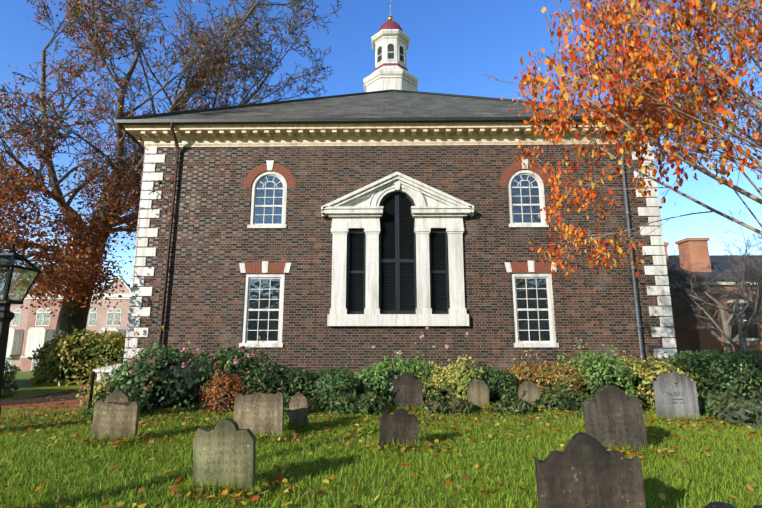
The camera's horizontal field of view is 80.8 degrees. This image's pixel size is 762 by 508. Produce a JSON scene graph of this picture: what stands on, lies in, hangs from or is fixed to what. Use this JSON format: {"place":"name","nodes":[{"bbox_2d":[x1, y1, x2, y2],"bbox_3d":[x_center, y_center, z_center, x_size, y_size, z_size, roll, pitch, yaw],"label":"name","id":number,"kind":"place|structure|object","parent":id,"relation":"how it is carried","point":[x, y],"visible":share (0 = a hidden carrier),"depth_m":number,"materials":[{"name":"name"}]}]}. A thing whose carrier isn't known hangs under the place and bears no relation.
{"place":"outdoors","nodes":[
{"label":"outdoors","id":0,"kind":"place"},
{"bbox_2d":[0,383,94,416],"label":"brick path","id":1,"kind":"structure","parent":0,"point":[71,403],"depth_m":9.97,"materials":[{"name":"red brick"}]},
{"bbox_2d":[0,370,761,507],"bbox_3d":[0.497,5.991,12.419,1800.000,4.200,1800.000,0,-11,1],"label":"lawn ground","id":2,"kind":"structure","parent":0,"point":[27,387],"depth_m":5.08,"materials":[{"name":"green plant"}]},
{"bbox_2d":[1,360,21,398],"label":"shrub","id":3,"kind":"object","parent":2,"relation":"on","point":[10,378],"visible":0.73,"depth_m":11.61,"materials":[{"name":"green plant"}]},
{"bbox_2d":[4,288,31,371],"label":"townhouse","id":4,"kind":"structure","parent":2,"relation":"on","point":[16,335],"depth_m":65.14,"materials":[{"name":"paint"}]},
{"bbox_2d":[0,244,40,414],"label":"lamp post","id":5,"kind":"object","parent":2,"relation":"on","point":[17,282],"visible":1,"depth_m":3.91,"materials":[{"name":"black metal"}]},
{"bbox_2d":[20,280,63,371],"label":"townhouse","id":6,"kind":"structure","parent":2,"relation":"on","point":[40,327],"depth_m":65.21,"materials":[{"name":"white paint"}]},
{"bbox_2d":[28,325,126,385],"bbox_3d":[-10.353,3.546,15.855,3.440,2.009,3.272,0,-11,1],"label":"yellow shrub","id":7,"kind":"object","parent":2,"relation":"on","point":[70,359],"visible":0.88,"depth_m":14.91,"materials":[{"name":"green plant"}]},
{"bbox_2d":[87,372,95,414],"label":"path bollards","id":8,"kind":"object","parent":2,"relation":"on","point":[93,374],"visible":0.85,"depth_m":8.75,"materials":[{"name":"black metal"}]},
{"bbox_2d":[93,363,121,383],"bbox_3d":[-7.983,3.835,14.179,1.060,0.790,1.960,0,-11,1],"label":"white box tomb","id":9,"kind":"object","parent":2,"relation":"on","point":[108,369],"visible":0.12,"depth_m":13.31,"materials":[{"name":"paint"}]},
{"bbox_2d":[85,275,130,338],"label":"townhouse","id":10,"kind":"structure","parent":2,"relation":"on","point":[100,318],"depth_m":65.89,"materials":[{"name":"brick"}]},
{"bbox_2d":[91,390,139,442],"bbox_3d":[-3.829,2.480,6.452,0.602,0.986,0.080,3,-6,-5],"label":"gravestone","id":11,"kind":"object","parent":2,"relation":"on","point":[116,412],"visible":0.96,"depth_m":6.43,"materials":[{"name":"beige stone"}]},
{"bbox_2d":[0,0,341,340],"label":"oak tree","id":12,"kind":"object","parent":2,"relation":"on","point":[81,266],"visible":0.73,"depth_m":16.29,"materials":[{"name":"brown plant"}]},
{"bbox_2d":[193,418,255,493],"bbox_3d":[-1.532,2.105,4.385,0.606,0.954,0.080,-3,-7,3],"label":"gravestone","id":13,"kind":"object","parent":2,"relation":"on","point":[224,449],"visible":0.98,"depth_m":4.36,"materials":[{"name":"stone"}]},
{"bbox_2d":[234,392,283,440],"bbox_3d":[-1.826,2.548,6.672,0.740,0.933,0.080,-2,-16,2],"label":"gravestone","id":14,"kind":"object","parent":2,"relation":"on","point":[260,412],"visible":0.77,"depth_m":6.68,"materials":[{"name":"beige stone"}]},
{"bbox_2d":[289,393,307,428],"bbox_3d":[-1.367,2.739,7.407,0.300,0.829,0.060,0,-9,1],"label":"gravestone","id":15,"kind":"object","parent":2,"relation":"on","point":[298,408],"visible":0.73,"depth_m":7.40,"materials":[{"name":"beige stone"}]},
{"bbox_2d":[0,390,715,428],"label":"planting bed mulch","id":16,"kind":"object","parent":2,"relation":"on","point":[59,396],"depth_m":9.18,"materials":[{"name":"brown soil"}]},
{"bbox_2d":[75,361,127,410],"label":"yellow shrub","id":17,"kind":"object","parent":16,"relation":"on","point":[102,385],"visible":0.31,"depth_m":9.38,"materials":[{"name":"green plant"}]},
{"bbox_2d":[75,382,141,419],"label":"ground cover shrub","id":18,"kind":"object","parent":16,"relation":"on","point":[104,398],"visible":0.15,"depth_m":8.40,"materials":[{"name":"green plant"}]},
{"bbox_2d":[97,326,167,374],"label":"rose shrub","id":19,"kind":"object","parent":16,"relation":"on","point":[162,327],"visible":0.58,"depth_m":10.94,"materials":[{"name":"green plant"}]},
{"bbox_2d":[100,336,273,414],"bbox_3d":[-4.377,2.717,10.483,3.800,1.614,3.638,0,-11,1],"label":"camellia shrub","id":20,"kind":"object","parent":16,"relation":"on","point":[167,379],"visible":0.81,"depth_m":9.72,"materials":[{"name":"green plant"}]},
{"bbox_2d":[196,361,258,413],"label":"red barberry shrub","id":21,"kind":"object","parent":16,"relation":"on","point":[223,396],"visible":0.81,"depth_m":9.15,"materials":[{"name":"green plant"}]},
{"bbox_2d":[239,350,319,398],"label":"boxwood shrub","id":22,"kind":"object","parent":16,"relation":"on","point":[284,377],"visible":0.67,"depth_m":10.00,"materials":[{"name":"green plant"}]},
{"bbox_2d":[263,378,317,416],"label":"ground cover shrub","id":23,"kind":"object","parent":16,"relation":"on","point":[287,398],"visible":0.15,"depth_m":8.88,"materials":[{"name":"green plant"}]},
{"bbox_2d":[302,359,364,409],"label":"boxwood shrub","id":24,"kind":"object","parent":16,"relation":"on","point":[322,393],"visible":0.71,"depth_m":9.71,"materials":[{"name":"green plant"}]},
{"bbox_2d":[324,376,390,415],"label":"ground cover shrub","id":25,"kind":"object","parent":16,"relation":"on","point":[356,403],"visible":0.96,"depth_m":8.82,"materials":[{"name":"green plant"}]},
{"bbox_2d":[0,402,732,429],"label":"planting bed leaf litter","id":26,"kind":"object","parent":16,"relation":"on","point":[68,422],"visible":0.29,"depth_m":8.28,"materials":[{"name":"brown plant"}]},
{"bbox_2d":[352,350,439,406],"bbox_3d":[0.341,2.984,10.909,2.286,1.248,2.710,0,-11,1],"label":"rose shrub","id":27,"kind":"object","parent":16,"relation":"on","point":[382,378],"visible":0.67,"depth_m":10.54,"materials":[{"name":"green plant"}]},
{"bbox_2d":[343,327,468,403],"bbox_3d":[0.611,2.593,10.527,3.016,1.779,1.203,0,-11,1],"label":"rose shrub","id":28,"kind":"object","parent":16,"relation":"on","point":[422,336],"visible":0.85,"depth_m":10.45,"materials":[{"name":"green plant"}]},
{"bbox_2d":[393,372,422,411],"bbox_3d":[0.551,2.970,9.212,0.605,1.047,0.081,0,-13,2],"label":"gravestone","id":29,"kind":"object","parent":16,"relation":"on","point":[407,388],"visible":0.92,"depth_m":9.20,"materials":[{"name":"grey stone"}]},
{"bbox_2d":[422,377,477,415],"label":"ground cover shrub","id":30,"kind":"object","parent":16,"relation":"on","point":[457,405],"visible":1,"depth_m":8.82,"materials":[{"name":"green plant"}]},
{"bbox_2d":[417,354,483,403],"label":"rose shrub","id":31,"kind":"object","parent":16,"relation":"on","point":[461,379],"visible":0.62,"depth_m":10.23,"materials":[{"name":"yellow plant"}]},
{"bbox_2d":[467,379,488,407],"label":"gravestone","id":32,"kind":"object","parent":16,"relation":"on","point":[478,391],"visible":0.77,"depth_m":9.52,"materials":[{"name":"beige stone"}]},
{"bbox_2d":[473,351,522,404],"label":"boxwood shrub","id":33,"kind":"object","parent":16,"relation":"on","point":[495,380],"visible":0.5,"depth_m":10.28,"materials":[{"name":"green plant"}]},
{"bbox_2d":[488,384,533,415],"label":"ground cover shrub","id":34,"kind":"object","parent":16,"relation":"on","point":[522,407],"visible":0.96,"depth_m":8.81,"materials":[{"name":"green plant"}]},
{"bbox_2d":[518,381,540,407],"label":"gravestone","id":35,"kind":"object","parent":16,"relation":"on","point":[532,393],"visible":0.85,"depth_m":9.41,"materials":[{"name":"beige stone"}]},
{"bbox_2d":[504,349,589,404],"bbox_3d":[3.963,2.962,10.905,1.944,1.290,3.009,0,-11,1],"label":"spirea shrub","id":36,"kind":"object","parent":16,"relation":"on","point":[560,372],"visible":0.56,"depth_m":10.29,"materials":[{"name":"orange plant"}]},
{"bbox_2d":[536,372,592,413],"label":"ground cover shrub","id":37,"kind":"object","parent":16,"relation":"on","point":[569,400],"visible":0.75,"depth_m":9.24,"materials":[{"name":"green plant"}]},
{"bbox_2d":[557,341,651,407],"bbox_3d":[5.258,2.842,10.789,1.934,1.483,3.256,0,-11,1],"label":"viburnum shrub","id":38,"kind":"object","parent":16,"relation":"on","point":[601,370],"visible":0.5,"depth_m":9.82,"materials":[{"name":"green plant"}]},
{"bbox_2d":[585,371,643,411],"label":"ground cover shrub","id":39,"kind":"object","parent":16,"relation":"on","point":[613,382],"visible":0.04,"depth_m":9.18,"materials":[{"name":"green plant"}]},
{"bbox_2d":[518,337,746,404],"bbox_3d":[5.906,2.390,9.348,5.797,1.740,0.972,-7,-13,31],"label":"rose shrub","id":40,"kind":"object","parent":16,"relation":"on","point":[603,359],"visible":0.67,"depth_m":10.25,"materials":[{"name":"green plant"}]},
{"bbox_2d":[612,345,704,408],"bbox_3d":[6.374,2.816,10.371,1.618,1.379,2.446,0,-11,1],"label":"forsythia shrub","id":41,"kind":"object","parent":16,"relation":"on","point":[651,370],"visible":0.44,"depth_m":10.03,"materials":[{"name":"yellow plant"}]},
{"bbox_2d":[664,349,761,403],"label":"boxwood shrub","id":42,"kind":"object","parent":16,"relation":"on","point":[718,371],"visible":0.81,"depth_m":9.56,"materials":[{"name":"green plant"}]},
{"bbox_2d":[697,378,761,417],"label":"ground cover shrub","id":43,"kind":"object","parent":16,"relation":"on","point":[707,403],"visible":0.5,"depth_m":8.57,"materials":[{"name":"green plant"}]},
{"bbox_2d":[711,400,761,429],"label":"perennial shrub","id":44,"kind":"object","parent":16,"relation":"on","point":[746,413],"visible":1,"depth_m":7.61,"materials":[{"name":"green plant"}]},
{"bbox_2d":[116,0,676,390],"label":"church","id":45,"kind":"structure","parent":2,"relation":"on","point":[391,208],"depth_m":13.64,"materials":[{"name":"brick"}]},
{"bbox_2d":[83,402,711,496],"bbox_3d":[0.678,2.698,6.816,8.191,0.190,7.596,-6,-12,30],"label":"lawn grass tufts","id":46,"kind":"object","parent":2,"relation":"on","point":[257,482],"visible":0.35,"depth_m":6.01,"materials":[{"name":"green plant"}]},
{"bbox_2d":[379,408,418,450],"bbox_3d":[0.240,2.509,6.079,0.523,0.790,0.080,4,-7,-3],"label":"gravestone","id":47,"kind":"object","parent":2,"relation":"on","point":[400,425],"visible":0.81,"depth_m":6.06,"materials":[{"name":"grey stone"}]},
{"bbox_2d":[535,432,645,507],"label":"gravestone","id":48,"kind":"object","parent":2,"relation":"on","point":[583,470],"visible":1,"depth_m":3.27,"materials":[{"name":"grey stone"}]},
{"bbox_2d":[583,385,647,451],"bbox_3d":[3.069,2.299,5.865,0.720,1.126,0.085,-6,-6,5],"label":"gravestone","id":49,"kind":"object","parent":2,"relation":"on","point":[613,415],"visible":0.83,"depth_m":5.84,"materials":[{"name":"grey stone"}]},
{"bbox_2d":[482,0,761,280],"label":"crape myrtle tree","id":50,"kind":"object","parent":2,"relation":"on","point":[635,96],"visible":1,"depth_m":5.66,"materials":[{"name":"orange plant"}]},
{"bbox_2d":[653,372,699,421],"bbox_3d":[5.344,2.721,8.095,0.700,1.120,0.122,-1,-11,3],"label":"gravestone","id":51,"kind":"object","parent":2,"relation":"on","point":[675,393],"visible":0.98,"depth_m":8.07,"materials":[{"name":"stone"}]},
{"bbox_2d":[665,242,739,338],"bbox_3d":[14.050,2.309,22.219,4.936,6.907,4.637,3,-11,-14],"label":"bare tree","id":52,"kind":"object","parent":2,"relation":"on","point":[679,314],"visible":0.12,"depth_m":21.12,"materials":[{"name":"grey plant"}]},
{"bbox_2d":[663,238,761,363],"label":"house","id":53,"kind":"structure","parent":2,"relation":"on","point":[696,250],"depth_m":22.64,"materials":[{"name":"orange brick"}]},
{"bbox_2d":[666,209,761,354],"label":"dogwood tree","id":54,"kind":"object","parent":2,"relation":"on","point":[725,322],"visible":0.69,"depth_m":18.90,"materials":[{"name":"grey plant"}]},
{"bbox_2d":[667,254,761,354],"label":"dogwood tree","id":55,"kind":"object","parent":2,"relation":"on","point":[742,330],"visible":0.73,"depth_m":15.43,"materials":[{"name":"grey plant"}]},
{"bbox_2d":[696,234,761,334],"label":"dogwood tree","id":56,"kind":"object","parent":2,"relation":"on","point":[757,322],"visible":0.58,"depth_m":20.04,"materials":[{"name":"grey plant"}]},
{"bbox_2d":[704,501,761,507],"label":"gravestone","id":57,"kind":"object","parent":2,"relation":"on","point":[718,504],"visible":1,"depth_m":2.24,"materials":[{"name":"black stone"}]},
{"bbox_2d":[0,0,761,290],"label":"sky","id":58,"kind":"structure","parent":0,"point":[453,43],"materials":[{"name":"blue"}]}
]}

